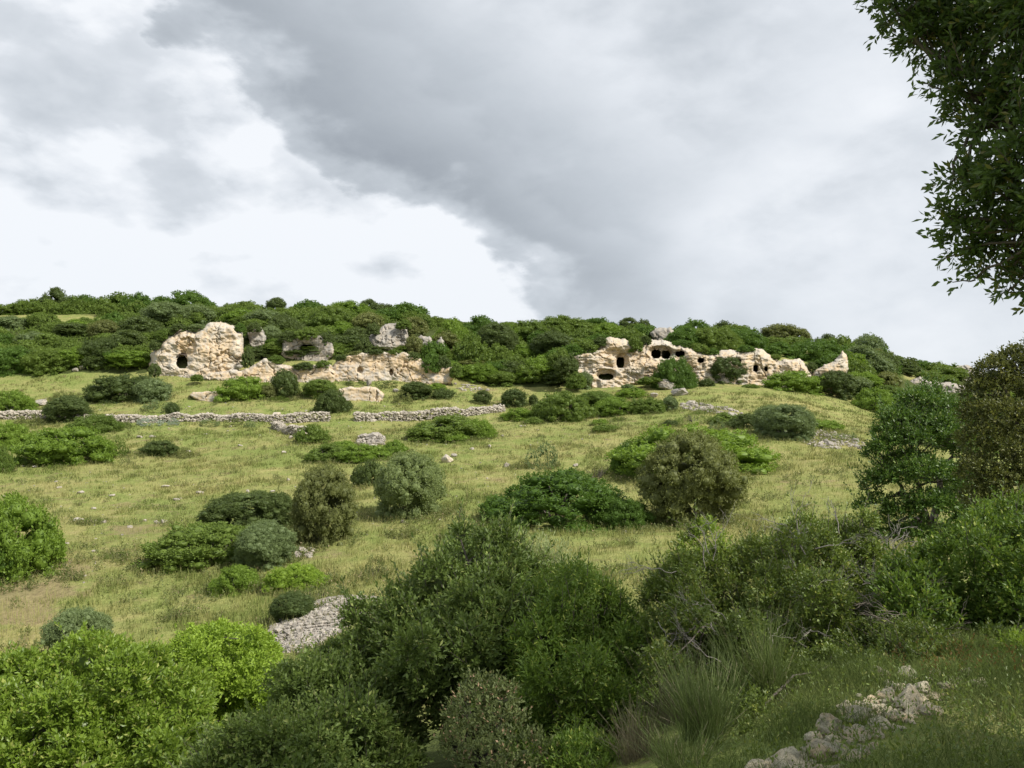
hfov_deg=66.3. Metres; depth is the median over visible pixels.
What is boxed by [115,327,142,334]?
bush
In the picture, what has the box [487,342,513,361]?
bush
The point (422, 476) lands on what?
bush
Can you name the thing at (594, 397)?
bush
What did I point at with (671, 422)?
bush
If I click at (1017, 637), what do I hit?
shrub
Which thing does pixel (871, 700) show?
rock
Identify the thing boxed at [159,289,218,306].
bush
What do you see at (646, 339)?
bush
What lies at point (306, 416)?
stone wall
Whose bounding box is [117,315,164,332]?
bush
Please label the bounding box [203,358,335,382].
rock ledge
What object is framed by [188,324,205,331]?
bush
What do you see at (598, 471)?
bush
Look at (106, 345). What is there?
bush
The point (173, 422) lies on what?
bush
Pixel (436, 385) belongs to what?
bush
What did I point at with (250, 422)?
bush
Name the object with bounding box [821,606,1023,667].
shrub
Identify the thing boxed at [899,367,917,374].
bush
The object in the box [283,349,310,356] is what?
bush
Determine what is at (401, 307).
bush
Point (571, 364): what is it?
bush
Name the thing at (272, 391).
bush
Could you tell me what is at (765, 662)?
broom plant
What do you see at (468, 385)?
rubble
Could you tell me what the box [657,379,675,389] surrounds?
boulder
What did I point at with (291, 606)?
bush
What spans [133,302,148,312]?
bush
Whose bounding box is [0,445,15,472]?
bush
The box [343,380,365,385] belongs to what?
bush
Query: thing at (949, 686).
rock
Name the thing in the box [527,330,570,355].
bush
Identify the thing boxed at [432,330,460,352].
bush
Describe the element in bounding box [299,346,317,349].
bush
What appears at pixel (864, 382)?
bush
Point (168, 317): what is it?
bush
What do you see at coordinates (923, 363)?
bush
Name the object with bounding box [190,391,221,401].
rock slab
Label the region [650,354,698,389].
bush
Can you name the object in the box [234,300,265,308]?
bush
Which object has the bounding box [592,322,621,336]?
bush
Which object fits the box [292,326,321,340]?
bush
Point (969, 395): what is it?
bush
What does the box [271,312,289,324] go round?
bush
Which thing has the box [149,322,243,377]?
rock outcrop
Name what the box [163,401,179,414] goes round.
bush
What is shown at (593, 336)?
bush
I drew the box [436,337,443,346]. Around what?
rock
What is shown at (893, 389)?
bush
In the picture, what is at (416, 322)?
bush
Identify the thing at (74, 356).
bush
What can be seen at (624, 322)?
bush
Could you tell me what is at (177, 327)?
bush
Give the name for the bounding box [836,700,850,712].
rock
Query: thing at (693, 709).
broom plant
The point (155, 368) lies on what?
bush
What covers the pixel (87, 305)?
bush
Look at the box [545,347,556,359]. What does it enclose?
bush
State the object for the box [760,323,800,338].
bush
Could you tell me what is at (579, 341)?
bush
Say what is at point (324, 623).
stone heap
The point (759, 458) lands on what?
bush
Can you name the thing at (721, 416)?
bush
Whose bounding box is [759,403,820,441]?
bush
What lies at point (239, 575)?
bush
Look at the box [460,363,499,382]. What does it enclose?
bush
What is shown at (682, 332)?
bush
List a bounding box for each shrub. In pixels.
[160,619,443,767]
[327,496,575,764]
[430,667,566,767]
[482,543,666,767]
[514,523,590,718]
[534,721,627,767]
[620,476,916,693]
[661,514,737,674]
[686,636,895,767]
[816,514,922,562]
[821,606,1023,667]
[851,478,1023,637]
[990,625,1023,655]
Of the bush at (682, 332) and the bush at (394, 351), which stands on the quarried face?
the bush at (394, 351)
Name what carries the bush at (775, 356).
on the cliff
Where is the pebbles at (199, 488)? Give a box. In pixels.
[17,439,754,582]
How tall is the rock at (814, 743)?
0.147 m
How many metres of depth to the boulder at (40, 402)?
111.73 m
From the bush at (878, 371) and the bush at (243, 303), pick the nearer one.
the bush at (878, 371)
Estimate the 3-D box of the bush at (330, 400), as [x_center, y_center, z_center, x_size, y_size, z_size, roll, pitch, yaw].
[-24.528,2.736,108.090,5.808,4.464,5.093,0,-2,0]
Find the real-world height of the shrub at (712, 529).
2.131 m
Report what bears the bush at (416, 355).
on the quarried face
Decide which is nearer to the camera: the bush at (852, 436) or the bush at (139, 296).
the bush at (852, 436)
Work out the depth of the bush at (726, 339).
139.84 m
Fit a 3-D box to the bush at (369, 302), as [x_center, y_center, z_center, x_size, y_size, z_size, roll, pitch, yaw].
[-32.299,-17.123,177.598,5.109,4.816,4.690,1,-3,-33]
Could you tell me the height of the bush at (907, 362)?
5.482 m
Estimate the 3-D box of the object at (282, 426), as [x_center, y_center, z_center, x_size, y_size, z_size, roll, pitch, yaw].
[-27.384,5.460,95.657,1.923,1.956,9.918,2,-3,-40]
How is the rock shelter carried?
on the ground at (90, 375)
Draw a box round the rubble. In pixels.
[451,382,489,395]
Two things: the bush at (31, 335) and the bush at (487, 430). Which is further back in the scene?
the bush at (31, 335)
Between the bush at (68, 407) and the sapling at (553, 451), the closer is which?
the sapling at (553, 451)
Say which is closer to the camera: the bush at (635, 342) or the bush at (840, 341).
the bush at (635, 342)
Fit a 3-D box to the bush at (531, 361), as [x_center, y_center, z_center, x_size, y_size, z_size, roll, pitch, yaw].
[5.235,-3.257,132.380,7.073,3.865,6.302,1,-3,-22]
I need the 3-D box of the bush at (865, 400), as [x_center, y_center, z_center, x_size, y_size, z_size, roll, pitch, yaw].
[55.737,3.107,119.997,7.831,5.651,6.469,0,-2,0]
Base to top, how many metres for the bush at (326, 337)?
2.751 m
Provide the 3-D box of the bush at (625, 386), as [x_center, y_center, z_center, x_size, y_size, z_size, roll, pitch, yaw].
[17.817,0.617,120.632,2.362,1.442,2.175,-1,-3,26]
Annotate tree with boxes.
[843,368,1010,558]
[853,0,1023,315]
[950,331,1023,508]
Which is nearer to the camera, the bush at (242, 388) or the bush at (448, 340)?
the bush at (242, 388)
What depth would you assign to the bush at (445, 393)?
115.77 m
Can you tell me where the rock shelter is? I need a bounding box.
[281,335,333,360]
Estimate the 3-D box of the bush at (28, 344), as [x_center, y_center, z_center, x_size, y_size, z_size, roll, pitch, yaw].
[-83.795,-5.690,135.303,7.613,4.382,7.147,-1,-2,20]
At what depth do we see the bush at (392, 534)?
45.30 m
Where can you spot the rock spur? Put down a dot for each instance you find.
(840, 362)
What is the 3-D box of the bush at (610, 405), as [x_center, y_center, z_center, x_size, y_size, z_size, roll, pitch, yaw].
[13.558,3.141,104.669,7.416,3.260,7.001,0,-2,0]
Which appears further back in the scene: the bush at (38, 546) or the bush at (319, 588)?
the bush at (38, 546)
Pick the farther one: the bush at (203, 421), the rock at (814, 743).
the bush at (203, 421)
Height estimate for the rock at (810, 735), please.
0.117 m
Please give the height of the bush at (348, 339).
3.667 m
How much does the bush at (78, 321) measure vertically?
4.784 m
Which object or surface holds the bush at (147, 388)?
on the ground at (90, 375)
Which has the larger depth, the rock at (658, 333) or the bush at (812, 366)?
the rock at (658, 333)
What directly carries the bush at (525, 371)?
on the ground at (90, 375)
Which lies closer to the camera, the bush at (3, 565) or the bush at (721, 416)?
the bush at (3, 565)
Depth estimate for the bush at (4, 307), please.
176.13 m
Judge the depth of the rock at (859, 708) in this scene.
4.81 m
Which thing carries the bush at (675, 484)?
on the ground at (90, 375)
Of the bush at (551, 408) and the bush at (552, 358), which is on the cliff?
the bush at (552, 358)
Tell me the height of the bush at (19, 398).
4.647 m
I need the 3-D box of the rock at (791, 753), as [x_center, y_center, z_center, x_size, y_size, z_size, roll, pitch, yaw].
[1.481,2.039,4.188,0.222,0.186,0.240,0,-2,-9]
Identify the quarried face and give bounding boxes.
[332,352,454,383]
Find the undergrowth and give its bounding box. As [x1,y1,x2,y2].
[0,305,914,402]
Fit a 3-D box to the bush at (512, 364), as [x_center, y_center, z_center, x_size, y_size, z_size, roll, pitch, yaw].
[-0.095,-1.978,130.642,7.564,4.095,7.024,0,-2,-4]
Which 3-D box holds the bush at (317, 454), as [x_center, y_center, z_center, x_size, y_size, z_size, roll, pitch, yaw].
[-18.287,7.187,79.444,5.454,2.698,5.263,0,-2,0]
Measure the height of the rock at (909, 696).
0.205 m
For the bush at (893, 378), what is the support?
on the ground at (90, 375)
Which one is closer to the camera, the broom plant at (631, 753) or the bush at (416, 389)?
the broom plant at (631, 753)
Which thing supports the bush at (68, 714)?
on the ground at (90, 375)
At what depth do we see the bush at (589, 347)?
125.96 m
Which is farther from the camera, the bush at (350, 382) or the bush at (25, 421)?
the bush at (350, 382)
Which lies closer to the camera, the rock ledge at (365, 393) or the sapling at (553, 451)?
the sapling at (553, 451)
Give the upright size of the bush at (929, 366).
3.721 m
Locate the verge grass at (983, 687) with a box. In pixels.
[643,605,1023,767]
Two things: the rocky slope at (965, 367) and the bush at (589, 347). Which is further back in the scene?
the rocky slope at (965, 367)
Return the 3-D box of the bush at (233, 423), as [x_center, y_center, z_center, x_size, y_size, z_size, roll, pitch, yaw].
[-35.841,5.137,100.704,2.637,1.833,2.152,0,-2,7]
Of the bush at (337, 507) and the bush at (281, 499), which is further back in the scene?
the bush at (281, 499)
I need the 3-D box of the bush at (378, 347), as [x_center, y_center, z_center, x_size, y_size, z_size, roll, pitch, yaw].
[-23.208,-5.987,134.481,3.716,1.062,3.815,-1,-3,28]
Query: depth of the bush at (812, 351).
141.74 m
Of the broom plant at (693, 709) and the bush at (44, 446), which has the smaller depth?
the broom plant at (693, 709)
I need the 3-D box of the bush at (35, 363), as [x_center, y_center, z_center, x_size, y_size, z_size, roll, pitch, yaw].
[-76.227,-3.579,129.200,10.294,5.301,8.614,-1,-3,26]
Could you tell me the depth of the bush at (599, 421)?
96.83 m
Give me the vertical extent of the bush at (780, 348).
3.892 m
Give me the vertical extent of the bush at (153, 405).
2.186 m
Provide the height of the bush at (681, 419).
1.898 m
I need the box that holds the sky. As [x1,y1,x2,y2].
[0,0,1023,370]
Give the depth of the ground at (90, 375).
63.83 m
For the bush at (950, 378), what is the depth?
189.26 m
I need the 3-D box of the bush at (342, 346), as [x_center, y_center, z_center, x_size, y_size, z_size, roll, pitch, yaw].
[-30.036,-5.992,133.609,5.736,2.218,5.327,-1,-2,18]
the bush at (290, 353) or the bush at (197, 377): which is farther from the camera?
the bush at (290, 353)
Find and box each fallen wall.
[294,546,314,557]
[680,400,742,416]
[804,429,865,448]
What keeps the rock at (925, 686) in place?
on the ground at (90, 375)
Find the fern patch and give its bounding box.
[886,633,1023,676]
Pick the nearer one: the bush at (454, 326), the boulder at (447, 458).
the boulder at (447, 458)
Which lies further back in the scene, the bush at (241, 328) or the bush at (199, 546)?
the bush at (241, 328)
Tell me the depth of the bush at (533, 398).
113.51 m
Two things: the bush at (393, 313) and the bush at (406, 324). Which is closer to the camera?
the bush at (406, 324)
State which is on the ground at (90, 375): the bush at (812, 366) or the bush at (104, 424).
the bush at (104, 424)
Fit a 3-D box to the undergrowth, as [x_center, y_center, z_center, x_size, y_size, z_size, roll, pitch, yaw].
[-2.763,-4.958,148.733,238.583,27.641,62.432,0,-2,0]
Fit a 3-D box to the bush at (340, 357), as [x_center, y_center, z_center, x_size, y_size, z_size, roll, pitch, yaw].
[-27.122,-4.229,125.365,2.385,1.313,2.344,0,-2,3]
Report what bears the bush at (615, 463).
on the ground at (90, 375)
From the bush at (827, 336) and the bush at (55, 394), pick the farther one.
the bush at (827, 336)
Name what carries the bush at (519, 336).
on the ground at (90, 375)
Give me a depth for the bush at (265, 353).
129.96 m
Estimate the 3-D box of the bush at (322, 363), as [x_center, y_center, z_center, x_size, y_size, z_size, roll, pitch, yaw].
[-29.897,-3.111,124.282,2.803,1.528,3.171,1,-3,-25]
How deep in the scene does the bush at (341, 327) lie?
143.86 m
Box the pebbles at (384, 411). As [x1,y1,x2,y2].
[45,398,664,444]
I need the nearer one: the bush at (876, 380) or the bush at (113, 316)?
the bush at (876, 380)
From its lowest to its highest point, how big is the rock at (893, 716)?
0.074 m
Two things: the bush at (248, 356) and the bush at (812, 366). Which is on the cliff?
the bush at (812, 366)
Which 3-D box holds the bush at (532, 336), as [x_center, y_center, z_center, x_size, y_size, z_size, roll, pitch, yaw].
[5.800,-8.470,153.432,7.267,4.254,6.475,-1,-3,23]
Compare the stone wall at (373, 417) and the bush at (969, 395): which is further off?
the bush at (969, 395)
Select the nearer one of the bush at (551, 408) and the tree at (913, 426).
the tree at (913, 426)
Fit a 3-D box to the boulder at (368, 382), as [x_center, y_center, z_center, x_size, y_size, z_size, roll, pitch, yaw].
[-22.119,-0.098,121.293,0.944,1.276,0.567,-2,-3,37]
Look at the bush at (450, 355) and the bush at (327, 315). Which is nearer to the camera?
the bush at (450, 355)
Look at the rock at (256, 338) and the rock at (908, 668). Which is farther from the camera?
the rock at (256, 338)
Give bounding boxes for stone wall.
[0,410,277,422]
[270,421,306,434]
[274,411,331,422]
[352,404,505,421]
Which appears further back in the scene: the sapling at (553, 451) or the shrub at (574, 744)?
the sapling at (553, 451)
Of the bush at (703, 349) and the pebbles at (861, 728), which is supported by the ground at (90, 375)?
the pebbles at (861, 728)
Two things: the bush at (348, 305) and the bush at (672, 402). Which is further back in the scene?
the bush at (348, 305)
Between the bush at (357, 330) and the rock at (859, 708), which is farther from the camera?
the bush at (357, 330)
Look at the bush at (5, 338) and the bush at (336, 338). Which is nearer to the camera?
the bush at (336, 338)
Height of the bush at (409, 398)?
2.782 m
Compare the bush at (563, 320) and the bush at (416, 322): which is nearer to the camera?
the bush at (416, 322)
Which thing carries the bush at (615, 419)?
on the ground at (90, 375)
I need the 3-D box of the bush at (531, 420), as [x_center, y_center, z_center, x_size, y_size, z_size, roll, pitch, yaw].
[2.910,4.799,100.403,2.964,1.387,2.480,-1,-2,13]
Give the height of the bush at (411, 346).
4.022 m
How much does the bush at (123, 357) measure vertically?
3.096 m
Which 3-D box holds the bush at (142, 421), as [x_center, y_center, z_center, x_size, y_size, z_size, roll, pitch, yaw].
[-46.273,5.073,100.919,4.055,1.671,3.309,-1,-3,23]
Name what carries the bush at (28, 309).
on the ground at (90, 375)
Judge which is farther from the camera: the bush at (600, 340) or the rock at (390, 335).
the rock at (390, 335)
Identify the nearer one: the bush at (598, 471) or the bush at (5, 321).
the bush at (598, 471)
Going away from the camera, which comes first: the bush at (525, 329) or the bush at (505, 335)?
the bush at (505, 335)
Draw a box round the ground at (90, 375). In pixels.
[0,313,1023,767]
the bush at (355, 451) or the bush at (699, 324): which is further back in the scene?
the bush at (699, 324)
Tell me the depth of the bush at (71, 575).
39.90 m
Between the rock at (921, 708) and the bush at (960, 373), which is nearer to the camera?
the rock at (921, 708)
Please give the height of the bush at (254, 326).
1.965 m
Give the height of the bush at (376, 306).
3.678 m
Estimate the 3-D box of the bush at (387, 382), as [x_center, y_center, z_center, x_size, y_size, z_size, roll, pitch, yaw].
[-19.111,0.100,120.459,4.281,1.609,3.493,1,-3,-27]
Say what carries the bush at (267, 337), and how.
on the ground at (90, 375)
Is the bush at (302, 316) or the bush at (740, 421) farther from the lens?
the bush at (302, 316)
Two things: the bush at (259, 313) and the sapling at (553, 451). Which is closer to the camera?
the sapling at (553, 451)
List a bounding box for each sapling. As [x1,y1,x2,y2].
[61,598,80,612]
[363,556,384,578]
[524,441,558,469]
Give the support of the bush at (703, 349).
on the cliff
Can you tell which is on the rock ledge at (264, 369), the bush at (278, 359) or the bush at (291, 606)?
the bush at (278, 359)
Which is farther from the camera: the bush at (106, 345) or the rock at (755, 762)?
the bush at (106, 345)
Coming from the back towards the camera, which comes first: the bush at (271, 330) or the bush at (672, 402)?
the bush at (271, 330)
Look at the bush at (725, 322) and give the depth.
177.50 m
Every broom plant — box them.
[582,685,675,765]
[614,619,721,726]
[620,708,745,767]
[627,630,772,748]
[675,588,827,702]
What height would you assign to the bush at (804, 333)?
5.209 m
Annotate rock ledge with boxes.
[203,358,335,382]
[338,386,384,401]
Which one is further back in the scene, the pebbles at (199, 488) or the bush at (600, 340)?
the bush at (600, 340)
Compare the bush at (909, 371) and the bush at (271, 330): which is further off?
the bush at (909, 371)
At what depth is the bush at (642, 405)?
102.08 m
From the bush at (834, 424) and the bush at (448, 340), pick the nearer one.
the bush at (834, 424)
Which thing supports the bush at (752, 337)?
on the ground at (90, 375)
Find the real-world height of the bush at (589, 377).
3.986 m
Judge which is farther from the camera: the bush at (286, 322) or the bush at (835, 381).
the bush at (286, 322)
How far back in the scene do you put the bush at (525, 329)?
155.22 m
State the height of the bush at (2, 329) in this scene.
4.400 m
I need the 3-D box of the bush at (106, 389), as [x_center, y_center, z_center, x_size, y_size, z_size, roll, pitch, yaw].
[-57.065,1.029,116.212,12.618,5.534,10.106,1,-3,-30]
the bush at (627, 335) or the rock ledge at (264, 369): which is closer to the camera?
the rock ledge at (264, 369)
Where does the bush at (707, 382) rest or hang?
on the ground at (90, 375)
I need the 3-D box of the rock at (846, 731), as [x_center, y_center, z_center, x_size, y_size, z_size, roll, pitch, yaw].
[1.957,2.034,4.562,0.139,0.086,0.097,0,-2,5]
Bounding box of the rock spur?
[812,351,848,390]
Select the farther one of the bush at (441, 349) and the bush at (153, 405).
the bush at (441, 349)
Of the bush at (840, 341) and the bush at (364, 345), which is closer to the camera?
the bush at (364, 345)
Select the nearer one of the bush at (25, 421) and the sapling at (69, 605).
the sapling at (69, 605)
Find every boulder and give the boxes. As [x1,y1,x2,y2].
[35,399,46,405]
[366,379,371,385]
[441,454,453,462]
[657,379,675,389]
[671,388,687,395]
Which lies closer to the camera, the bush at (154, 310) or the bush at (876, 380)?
the bush at (876, 380)
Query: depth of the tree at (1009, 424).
14.45 m
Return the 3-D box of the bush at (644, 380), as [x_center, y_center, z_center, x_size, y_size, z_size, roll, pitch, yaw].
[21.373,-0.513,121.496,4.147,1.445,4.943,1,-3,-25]
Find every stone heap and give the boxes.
[268,595,376,653]
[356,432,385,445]
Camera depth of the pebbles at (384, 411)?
98.45 m
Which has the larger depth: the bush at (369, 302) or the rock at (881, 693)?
the bush at (369, 302)
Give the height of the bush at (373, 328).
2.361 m
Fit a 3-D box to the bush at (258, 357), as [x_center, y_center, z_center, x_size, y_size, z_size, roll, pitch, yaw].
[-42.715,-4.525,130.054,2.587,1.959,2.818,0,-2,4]
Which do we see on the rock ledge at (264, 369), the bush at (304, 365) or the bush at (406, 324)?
the bush at (304, 365)
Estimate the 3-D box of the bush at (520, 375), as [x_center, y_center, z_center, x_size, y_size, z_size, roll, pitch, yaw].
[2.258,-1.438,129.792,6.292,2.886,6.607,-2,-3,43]
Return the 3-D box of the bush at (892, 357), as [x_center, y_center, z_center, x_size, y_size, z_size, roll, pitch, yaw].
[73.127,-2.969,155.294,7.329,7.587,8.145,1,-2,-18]
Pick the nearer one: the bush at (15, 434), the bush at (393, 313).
the bush at (15, 434)
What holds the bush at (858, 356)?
on the ground at (90, 375)
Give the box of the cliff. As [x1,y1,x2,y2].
[568,337,812,387]
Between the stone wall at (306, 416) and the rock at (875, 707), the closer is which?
the rock at (875, 707)
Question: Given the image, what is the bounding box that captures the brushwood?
[833,567,971,637]
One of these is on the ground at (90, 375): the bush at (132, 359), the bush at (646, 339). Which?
the bush at (132, 359)
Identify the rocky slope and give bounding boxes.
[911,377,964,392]
[954,365,982,381]
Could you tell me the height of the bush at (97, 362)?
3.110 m
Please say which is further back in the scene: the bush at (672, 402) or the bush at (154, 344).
the bush at (154, 344)
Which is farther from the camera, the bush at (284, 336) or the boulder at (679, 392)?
the bush at (284, 336)
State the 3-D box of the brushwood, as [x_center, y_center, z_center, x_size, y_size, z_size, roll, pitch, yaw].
[3.576,2.153,7.284,1.125,0.917,1.128,0,-2,0]
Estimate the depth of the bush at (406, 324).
134.88 m
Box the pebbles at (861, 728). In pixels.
[795,674,961,767]
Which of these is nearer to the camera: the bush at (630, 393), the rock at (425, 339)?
the bush at (630, 393)
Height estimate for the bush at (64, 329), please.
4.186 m
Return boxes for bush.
[0,304,18,315]
[0,315,30,331]
[0,326,6,334]
[0,332,13,345]
[0,345,32,376]
[0,389,39,415]
[0,420,31,447]
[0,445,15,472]
[0,490,67,585]
[0,547,15,585]
[0,617,225,767]
[2,298,34,314]
[4,339,44,349]
[7,425,118,467]
[12,298,58,314]
[12,413,45,425]
[13,331,55,345]
[20,346,71,376]
[38,605,113,661]
[40,286,68,302]
[41,395,93,422]
[48,294,92,314]
[50,390,75,397]
[51,322,90,338]
[55,345,101,365]
[65,571,77,580]
[66,413,125,434]
[67,294,97,308]
[67,319,86,336]
[74,336,123,367]
[81,372,172,403]
[82,352,108,367]
[83,296,111,313]
[86,319,120,340]
[86,516,103,524]
[93,291,140,311]
[100,349,131,362]
[101,310,123,324]
[101,551,126,561]
[102,350,150,366]
[108,329,147,346]
[112,435,128,456]
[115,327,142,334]
[116,293,133,305]
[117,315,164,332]
[121,355,150,364]
[125,292,152,306]
[129,520,253,574]
[132,377,172,403]
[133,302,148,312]
[136,417,164,425]
[137,440,178,457]
[139,301,188,327]
[141,400,168,412]
[146,295,184,304]
[147,339,162,350]
[148,362,161,376]
[152,315,169,326]
[153,328,174,340]
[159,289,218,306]
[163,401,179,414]
[163,610,185,621]
[163,615,286,730]
[166,417,179,425]
[169,323,188,332]
[176,446,193,457]
[177,304,217,325]
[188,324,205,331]
[190,374,203,381]
[194,490,289,529]
[198,418,220,425]
[206,563,260,597]
[209,376,271,401]
[218,307,260,322]
[223,417,243,427]
[231,518,299,571]
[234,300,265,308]
[234,322,246,331]
[240,346,254,367]
[241,308,279,320]
[243,333,272,343]
[243,419,255,427]
[246,321,262,332]
[251,345,272,357]
[253,351,261,361]
[253,491,293,529]
[258,345,282,352]
[259,383,278,399]
[261,562,333,594]
[263,324,281,336]
[264,314,306,334]
[265,297,286,308]
[267,354,285,363]
[267,590,316,622]
[268,368,299,398]
[268,395,290,401]
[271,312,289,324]
[277,330,296,342]
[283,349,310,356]
[286,463,359,547]
[291,361,314,369]
[292,299,322,310]
[292,311,311,322]
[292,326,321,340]
[292,423,332,444]
[298,586,339,598]
[299,305,352,327]
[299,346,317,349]
[302,379,336,398]
[304,348,321,354]
[304,441,346,463]
[313,388,352,412]
[315,360,331,367]
[320,300,376,314]
[320,330,334,345]
[326,320,353,335]
[332,442,391,463]
[333,342,351,352]
[333,440,356,446]
[334,333,347,342]
[334,354,346,360]
[337,335,362,347]
[343,326,369,338]
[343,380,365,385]
[348,351,363,355]
[349,457,379,486]
[350,311,384,328]
[354,335,372,352]
[361,298,377,306]
[365,322,380,334]
[366,348,383,354]
[370,303,392,310]
[371,346,384,350]
[371,449,447,520]
[374,379,397,387]
[375,307,402,320]
[382,439,408,454]
[387,526,418,537]
[388,348,402,354]
[390,301,430,314]
[391,389,412,403]
[394,318,411,329]
[395,346,406,350]
[399,381,433,399]
[403,414,498,442]
[404,316,428,336]
[405,334,422,353]
[408,352,421,360]
[418,340,450,360]
[421,351,443,372]
[429,382,446,390]
[431,317,469,351]
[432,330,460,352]
[432,388,456,399]
[435,430,469,443]
[437,350,454,360]
[437,353,451,370]
[449,363,462,377]
[450,333,495,364]
[458,417,498,438]
[459,359,486,365]
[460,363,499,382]
[461,314,498,332]
[465,361,486,380]
[472,390,492,403]
[476,321,519,353]
[477,466,632,532]
[484,359,510,369]
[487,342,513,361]
[487,343,515,350]
[499,322,522,340]
[499,360,528,380]
[499,388,527,407]
[499,407,533,421]
[503,353,529,364]
[508,344,536,358]
[510,460,529,468]
[512,319,551,341]
[514,363,542,383]
[514,369,538,382]
[524,416,543,424]
[525,354,546,366]
[526,330,544,344]
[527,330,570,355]
[528,394,537,404]
[529,390,599,422]
[530,360,554,376]
[533,314,590,331]
[540,370,569,384]
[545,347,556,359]
[546,347,569,366]
[552,353,579,375]
[560,343,585,357]
[564,371,586,388]
[571,338,591,348]
[573,317,617,326]
[574,371,593,389]
[576,390,613,407]
[577,460,617,480]
[580,340,599,352]
[584,333,610,339]
[590,418,608,425]
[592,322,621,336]
[592,336,607,346]
[592,423,619,432]
[593,395,632,416]
[599,496,656,530]
[604,422,781,479]
[609,415,622,421]
[609,439,640,475]
[614,328,645,340]
[614,386,647,398]
[618,317,637,326]
[620,384,634,390]
[620,397,667,414]
[627,334,643,352]
[633,427,752,526]
[634,324,656,338]
[636,376,662,384]
[638,318,650,326]
[638,335,651,344]
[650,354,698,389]
[661,395,678,410]
[662,419,677,426]
[663,325,712,347]
[671,339,691,347]
[675,411,711,422]
[684,318,709,329]
[688,343,709,354]
[691,324,744,350]
[697,378,714,386]
[708,348,719,354]
[708,412,737,423]
[708,417,724,430]
[710,356,747,384]
[713,319,736,328]
[717,327,769,348]
[725,413,754,429]
[736,344,755,352]
[741,383,759,387]
[751,404,774,432]
[759,370,825,395]
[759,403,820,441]
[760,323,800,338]
[762,341,804,358]
[771,354,781,360]
[787,328,812,341]
[788,337,850,362]
[805,361,817,372]
[814,333,837,342]
[814,355,832,367]
[815,419,844,430]
[817,370,857,400]
[827,334,854,349]
[831,433,856,439]
[842,343,865,354]
[847,344,884,373]
[847,351,867,364]
[847,359,876,374]
[849,371,884,386]
[850,386,872,394]
[850,386,896,413]
[852,376,873,395]
[853,332,889,350]
[866,355,896,386]
[871,384,905,395]
[876,351,901,374]
[876,369,898,380]
[877,346,902,374]
[877,371,904,386]
[896,356,926,373]
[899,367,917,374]
[916,359,931,369]
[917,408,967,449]
[926,361,946,371]
[929,363,969,380]
[933,374,959,383]
[961,387,1014,397]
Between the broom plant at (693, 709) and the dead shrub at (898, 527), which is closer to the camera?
the broom plant at (693, 709)
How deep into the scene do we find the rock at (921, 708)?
4.81 m
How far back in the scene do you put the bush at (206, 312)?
152.57 m
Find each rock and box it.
[248,329,265,347]
[369,322,407,349]
[415,335,432,344]
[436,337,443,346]
[650,327,673,339]
[744,759,769,767]
[765,746,811,767]
[804,731,822,744]
[806,738,842,761]
[815,713,844,737]
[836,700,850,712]
[839,727,854,738]
[844,705,871,722]
[861,734,870,739]
[862,695,878,703]
[869,703,884,712]
[876,686,894,698]
[881,710,906,721]
[890,683,906,690]
[896,665,916,681]
[896,683,923,708]
[913,681,930,694]
[918,704,943,715]
[937,683,956,690]
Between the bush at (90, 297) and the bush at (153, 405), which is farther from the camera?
the bush at (90, 297)
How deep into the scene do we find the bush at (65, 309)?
174.87 m
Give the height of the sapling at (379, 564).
1.611 m
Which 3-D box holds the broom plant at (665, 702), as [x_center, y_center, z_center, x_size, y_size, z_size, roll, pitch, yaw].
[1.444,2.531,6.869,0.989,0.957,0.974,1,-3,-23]
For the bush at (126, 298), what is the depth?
177.35 m
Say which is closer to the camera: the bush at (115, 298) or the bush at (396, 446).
the bush at (396, 446)
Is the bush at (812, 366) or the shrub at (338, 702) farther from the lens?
the bush at (812, 366)
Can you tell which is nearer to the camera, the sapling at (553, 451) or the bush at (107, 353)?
the sapling at (553, 451)
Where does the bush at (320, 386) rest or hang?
on the ground at (90, 375)
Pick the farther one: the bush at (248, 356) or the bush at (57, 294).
the bush at (57, 294)
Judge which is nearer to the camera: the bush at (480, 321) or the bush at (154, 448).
the bush at (154, 448)
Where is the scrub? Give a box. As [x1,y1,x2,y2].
[0,299,946,386]
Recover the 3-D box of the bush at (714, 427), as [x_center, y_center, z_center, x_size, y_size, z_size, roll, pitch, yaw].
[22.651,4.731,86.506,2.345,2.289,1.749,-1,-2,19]
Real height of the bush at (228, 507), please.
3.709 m
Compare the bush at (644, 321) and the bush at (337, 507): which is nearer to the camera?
the bush at (337, 507)
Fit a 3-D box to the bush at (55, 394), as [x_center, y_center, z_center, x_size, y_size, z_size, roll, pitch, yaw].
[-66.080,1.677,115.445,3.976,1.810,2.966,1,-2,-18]
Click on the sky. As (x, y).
(665, 163)

